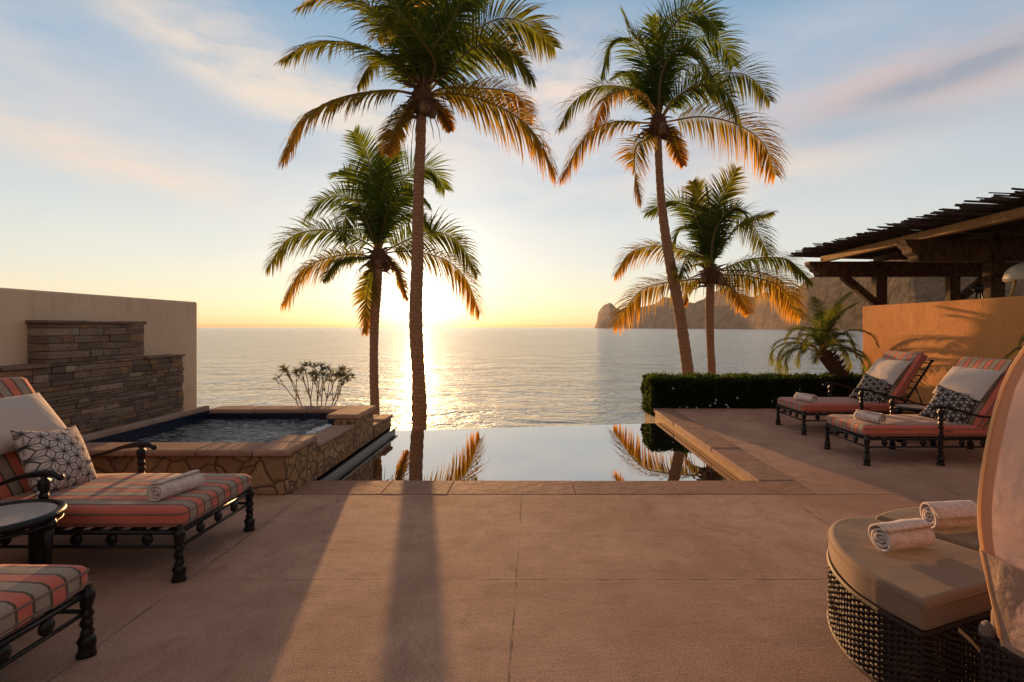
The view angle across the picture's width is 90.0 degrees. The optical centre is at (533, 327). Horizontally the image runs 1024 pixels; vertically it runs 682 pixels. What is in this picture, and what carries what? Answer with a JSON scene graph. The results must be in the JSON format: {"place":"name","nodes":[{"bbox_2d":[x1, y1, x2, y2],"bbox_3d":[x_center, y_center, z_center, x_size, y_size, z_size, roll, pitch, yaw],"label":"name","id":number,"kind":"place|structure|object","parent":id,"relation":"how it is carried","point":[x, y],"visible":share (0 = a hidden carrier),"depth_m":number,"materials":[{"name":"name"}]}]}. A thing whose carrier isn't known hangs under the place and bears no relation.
{"place":"outdoors","nodes":[
{"label":"outdoors","id":0,"kind":"place"},
{"bbox_2d":[0,408,989,681],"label":"patio","id":1,"kind":"structure","parent":0,"point":[510,588],"depth_m":2.98,"materials":[{"name":"beige tile"}]},
{"bbox_2d":[0,499,67,563],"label":"side table","id":2,"kind":"object","parent":1,"relation":"on","point":[34,516],"visible":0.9,"depth_m":2.77,"materials":[{"name":"metal"}]},
{"bbox_2d":[0,564,96,669],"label":"sun lounger","id":3,"kind":"object","parent":1,"relation":"on","point":[29,593],"visible":1,"depth_m":2.17,"materials":[{"name":"fabric"}]},
{"bbox_2d":[0,320,184,434],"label":"fountain wall","id":4,"kind":"structure","parent":1,"relation":"on","point":[85,377],"depth_m":5.08,"materials":[{"name":"brown stone"}]},
{"bbox_2d":[0,376,254,583],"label":"sun lounger","id":5,"kind":"object","parent":1,"relation":"on","point":[117,502],"visible":0.69,"depth_m":3.18,"materials":[{"name":"fabric"}]},
{"bbox_2d":[0,393,66,453],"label":"pillow","id":6,"kind":"object","parent":5,"relation":"on","point":[32,412],"visible":0.73,"depth_m":3.46,"materials":[{"name":"beige fabric"}]},
{"bbox_2d":[10,425,96,498],"bbox_3d":[-3.185,0.885,3.425,0.222,0.470,0.470,-27,-6,-4],"label":"throw pillow","id":7,"kind":"object","parent":5,"relation":"on","point":[64,451],"visible":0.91,"depth_m":3.33,"materials":[{"name":"fabric"}]},
{"bbox_2d":[146,469,204,501],"bbox_3d":[-2.285,1.009,3.276,0.125,0.115,0.312,0,0,13],"label":"rolled towel","id":8,"kind":"object","parent":5,"relation":"on","point":[169,487],"visible":1,"depth_m":3.22,"materials":[{"name":"white fabric"}]},
{"bbox_2d":[81,405,376,494],"bbox_3d":[-3.248,1.525,5.795,2.165,0.990,2.590,0,0,0],"label":"raised spa","id":9,"kind":"object","parent":1,"relation":"on","point":[279,450],"visible":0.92,"depth_m":5.35,"materials":[{"name":"stone"}]},
{"bbox_2d":[775,351,933,435],"bbox_3d":[4.645,0.930,7.488,1.850,1.140,0.828,0,0,0],"label":"sun lounger","id":10,"kind":"object","parent":1,"relation":"on","point":[826,406],"visible":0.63,"depth_m":7.13,"materials":[{"name":"fabric"}]},
{"bbox_2d":[794,392,817,402],"bbox_3d":[3.905,1.009,7.342,0.125,0.114,0.312,0,0,-18],"label":"rolled towel","id":11,"kind":"object","parent":10,"relation":"on","point":[806,397],"visible":1,"depth_m":7.28,"materials":[{"name":"white fabric"}]},
{"bbox_2d":[848,373,894,402],"bbox_3d":[4.890,0.910,7.390,0.202,0.460,0.460,42,-7,-30],"label":"throw pillow","id":12,"kind":"object","parent":10,"relation":"on","point":[867,381],"visible":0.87,"depth_m":7.31,"materials":[{"name":"fabric"}]},
{"bbox_2d":[866,358,910,384],"bbox_3d":[5.149,0.642,7.490,0.152,0.420,0.680,38,0,0],"label":"pillow","id":13,"kind":"object","parent":10,"relation":"on","point":[888,371],"visible":0.88,"depth_m":7.34,"materials":[{"name":"beige fabric"}]},
{"bbox_2d":[894,403,936,445],"bbox_3d":[5.020,1.269,6.720,0.574,0.475,0.574,0,0,0],"label":"side table","id":14,"kind":"object","parent":1,"relation":"on","point":[899,407],"visible":0.41,"depth_m":6.65,"materials":[{"name":"metal"}]},
{"bbox_2d":[823,356,1013,465],"bbox_3d":[4.505,0.930,5.928,1.850,1.140,0.828,0,0,0],"label":"sun lounger","id":15,"kind":"object","parent":1,"relation":"on","point":[908,426],"visible":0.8,"depth_m":5.58,"materials":[{"name":"fabric"}]},
{"bbox_2d":[853,409,885,423],"bbox_3d":[3.795,1.009,5.782,0.125,0.115,0.312,0,0,-18],"label":"rolled towel","id":16,"kind":"object","parent":15,"relation":"on","point":[874,417],"visible":1,"depth_m":5.72,"materials":[{"name":"white fabric"}]},
{"bbox_2d":[918,384,982,423],"bbox_3d":[4.750,0.910,5.830,0.202,0.460,0.460,42,-7,-30],"label":"throw pillow","id":17,"kind":"object","parent":15,"relation":"on","point":[954,399],"visible":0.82,"depth_m":5.76,"materials":[{"name":"fabric"}]},
{"bbox_2d":[932,366,1002,400],"bbox_3d":[5.008,0.642,5.930,0.152,0.420,0.680,38,0,0],"label":"pillow","id":18,"kind":"object","parent":15,"relation":"on","point":[975,384],"visible":0.88,"depth_m":5.79,"materials":[{"name":"beige fabric"}]},
{"bbox_2d":[826,517,1017,681],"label":"wicker ottoman","id":19,"kind":"object","parent":1,"relation":"on","point":[935,599],"visible":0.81,"depth_m":2.13,"materials":[{"name":"beige fabric"}]},
{"bbox_2d":[868,518,935,551],"bbox_3d":[1.744,0.980,2.423,0.277,0.123,0.133,0,20,-15],"label":"rolled towel","id":20,"kind":"object","parent":19,"relation":"on","point":[900,534],"visible":1,"depth_m":2.38,"materials":[{"name":"white fabric"}]},
{"bbox_2d":[874,507,984,551],"bbox_3d":[2.310,1.276,2.613,0.828,0.451,0.833,0,0,0],"label":"wicker ottoman","id":21,"kind":"object","parent":1,"relation":"on","point":[967,537],"visible":0.04,"depth_m":2.63,"materials":[{"name":"beige fabric"}]},
{"bbox_2d":[920,500,981,528],"bbox_3d":[2.190,0.979,2.679,0.277,0.134,0.122,0,-30,-7],"label":"rolled towel","id":22,"kind":"object","parent":21,"relation":"on","point":[950,514],"visible":0.93,"depth_m":2.64,"materials":[{"name":"white fabric"}]},
{"bbox_2d":[977,346,1023,681],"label":"canopy daybed","id":23,"kind":"object","parent":1,"relation":"on","point":[1000,512],"visible":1,"depth_m":1.70,"materials":[{"name":"fabric"}]},
{"bbox_2d":[1003,334,1023,358],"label":"date palm","id":24,"kind":"object","parent":1,"relation":"on","point":[1007,356],"visible":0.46,"depth_m":5.96,"materials":[{"name":"green plant"}]},
{"bbox_2d":[0,0,1023,326],"label":"sky","id":25,"kind":"structure","parent":0,"point":[141,141],"materials":[{"name":"blue"}]},
{"bbox_2d":[197,327,862,430],"bbox_3d":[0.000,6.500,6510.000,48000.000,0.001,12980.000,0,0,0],"label":"sea","id":26,"kind":"structure","parent":0,"point":[491,377],"depth_m":84.40,"materials":[{"name":"liquid"}]},
{"bbox_2d":[331,423,742,480],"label":"pool water","id":27,"kind":"structure","parent":0,"point":[642,452],"depth_m":6.41,"materials":[{"name":"liquid"}]},
{"bbox_2d":[645,412,654,422],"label":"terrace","id":28,"kind":"structure","parent":0,"point":[649,418],"depth_m":9.92,"materials":[{"name":"beige stone"}]},
{"bbox_2d":[0,288,196,409],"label":"stucco wall","id":29,"kind":"structure","parent":28,"relation":"on","point":[170,326],"depth_m":5.45,"materials":[{"name":"beige paint"}]},
{"bbox_2d":[314,426,397,480],"bbox_3d":[-2.151,1.667,6.475,0.093,0.265,2.950,0,0,0],"label":"waterline ledge","id":30,"kind":"object","parent":28,"relation":"attached to","point":[340,467],"visible":0.35,"depth_m":6.12,"materials":[{"name":"stone"}]},
{"bbox_2d":[373,414,392,438],"bbox_3d":[-2.835,1.474,7.499,1.330,0.252,0.859,0,0,0],"label":"stone planter","id":31,"kind":"object","parent":28,"relation":"on","point":[381,423],"visible":0.15,"depth_m":7.50,"materials":[{"name":"beige stone"}]},
{"bbox_2d":[271,359,357,405],"bbox_3d":[-3.136,0.930,7.432,1.152,0.949,0.788,0,0,0],"label":"spiky shrub","id":32,"kind":"object","parent":31,"relation":"on","point":[314,375],"visible":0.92,"depth_m":7.43,"materials":[{"name":"green plant"}]},
{"bbox_2d":[290,408,816,494],"bbox_3d":[0.181,1.520,7.003,4.738,0.059,4.822,0,0,0],"label":"pool coping","id":33,"kind":"object","parent":28,"relation":"on","point":[765,478],"visible":0.88,"depth_m":4.84,"materials":[{"name":"beige stone"}]},
{"bbox_2d":[655,413,751,480],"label":"pool wall","id":34,"kind":"structure","parent":28,"relation":"on","point":[658,419],"depth_m":6.59,"materials":[{"name":"beige stone"}]},
{"bbox_2d":[640,369,862,416],"bbox_3d":[4.245,1.332,9.819,4.288,1.026,0.983,0,0,0],"label":"clipped hedge","id":35,"kind":"object","parent":28,"relation":"on","point":[717,390],"visible":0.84,"depth_m":9.45,"materials":[{"name":"green plant"}]},
{"bbox_2d":[767,290,879,376],"bbox_3d":[5.479,0.434,9.783,1.913,2.202,1.836,0,0,0],"label":"date palm","id":36,"kind":"object","parent":28,"relation":"on","point":[824,337],"visible":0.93,"depth_m":9.61,"materials":[{"name":"green plant"}]},
{"bbox_2d":[789,188,1023,305],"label":"pergola","id":37,"kind":"object","parent":28,"relation":"on","point":[984,243],"visible":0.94,"depth_m":8.65,"materials":[{"name":"brown wood"}]},
{"bbox_2d":[970,284,984,298],"bbox_3d":[7.223,-0.283,8.298,0.239,0.826,0.156,0,0,30],"label":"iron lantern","id":38,"kind":"object","parent":37,"relation":"attached to","point":[979,289],"visible":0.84,"depth_m":8.27,"materials":[{"name":"black metal"}]},
{"bbox_2d":[863,296,1023,427],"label":"stucco wall","id":39,"kind":"structure","parent":28,"relation":"on","point":[946,336],"depth_m":8.03,"materials":[{"name":"orange paint"}]},
{"bbox_2d":[1002,262,1023,296],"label":"patio lamp","id":40,"kind":"object","parent":28,"relation":"on","point":[1014,274],"visible":0.66,"depth_m":7.88,"materials":[{"name":"white paint"}]},
{"bbox_2d":[595,260,1023,329],"bbox_3d":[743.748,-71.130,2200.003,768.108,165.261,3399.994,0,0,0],"label":"headland hills","id":41,"kind":"structure","parent":0,"point":[900,290],"depth_m":1372.88,"materials":[{"name":"brown stone"}]},
{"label":"beach","id":42,"kind":"structure","parent":0,"visible":0},
{"bbox_2d":[260,123,489,414],"bbox_3d":[-4.997,-0.448,16.458,7.365,12.626,3.446,0,0,0],"label":"coconut palm","id":43,"kind":"object","parent":42,"relation":"on","point":[378,189],"visible":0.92,"depth_m":16.38,"materials":[{"name":"green plant"}]},
{"bbox_2d":[274,0,565,429],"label":"coconut palm","id":44,"kind":"object","parent":42,"relation":"on","point":[430,42],"visible":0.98,"depth_m":11.85,"materials":[{"name":"green plant"}]},
{"bbox_2d":[552,0,790,374],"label":"coconut palm","id":45,"kind":"object","parent":42,"relation":"on","point":[651,87],"visible":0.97,"depth_m":15.40,"materials":[{"name":"green plant"}]},
{"bbox_2d":[607,162,817,373],"bbox_3d":[5.959,0.274,16.566,7.334,10.904,3.225,0,0,-11],"label":"coconut palm","id":46,"kind":"object","parent":42,"relation":"on","point":[707,223],"visible":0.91,"depth_m":16.49,"materials":[{"name":"green plant"}]}
]}

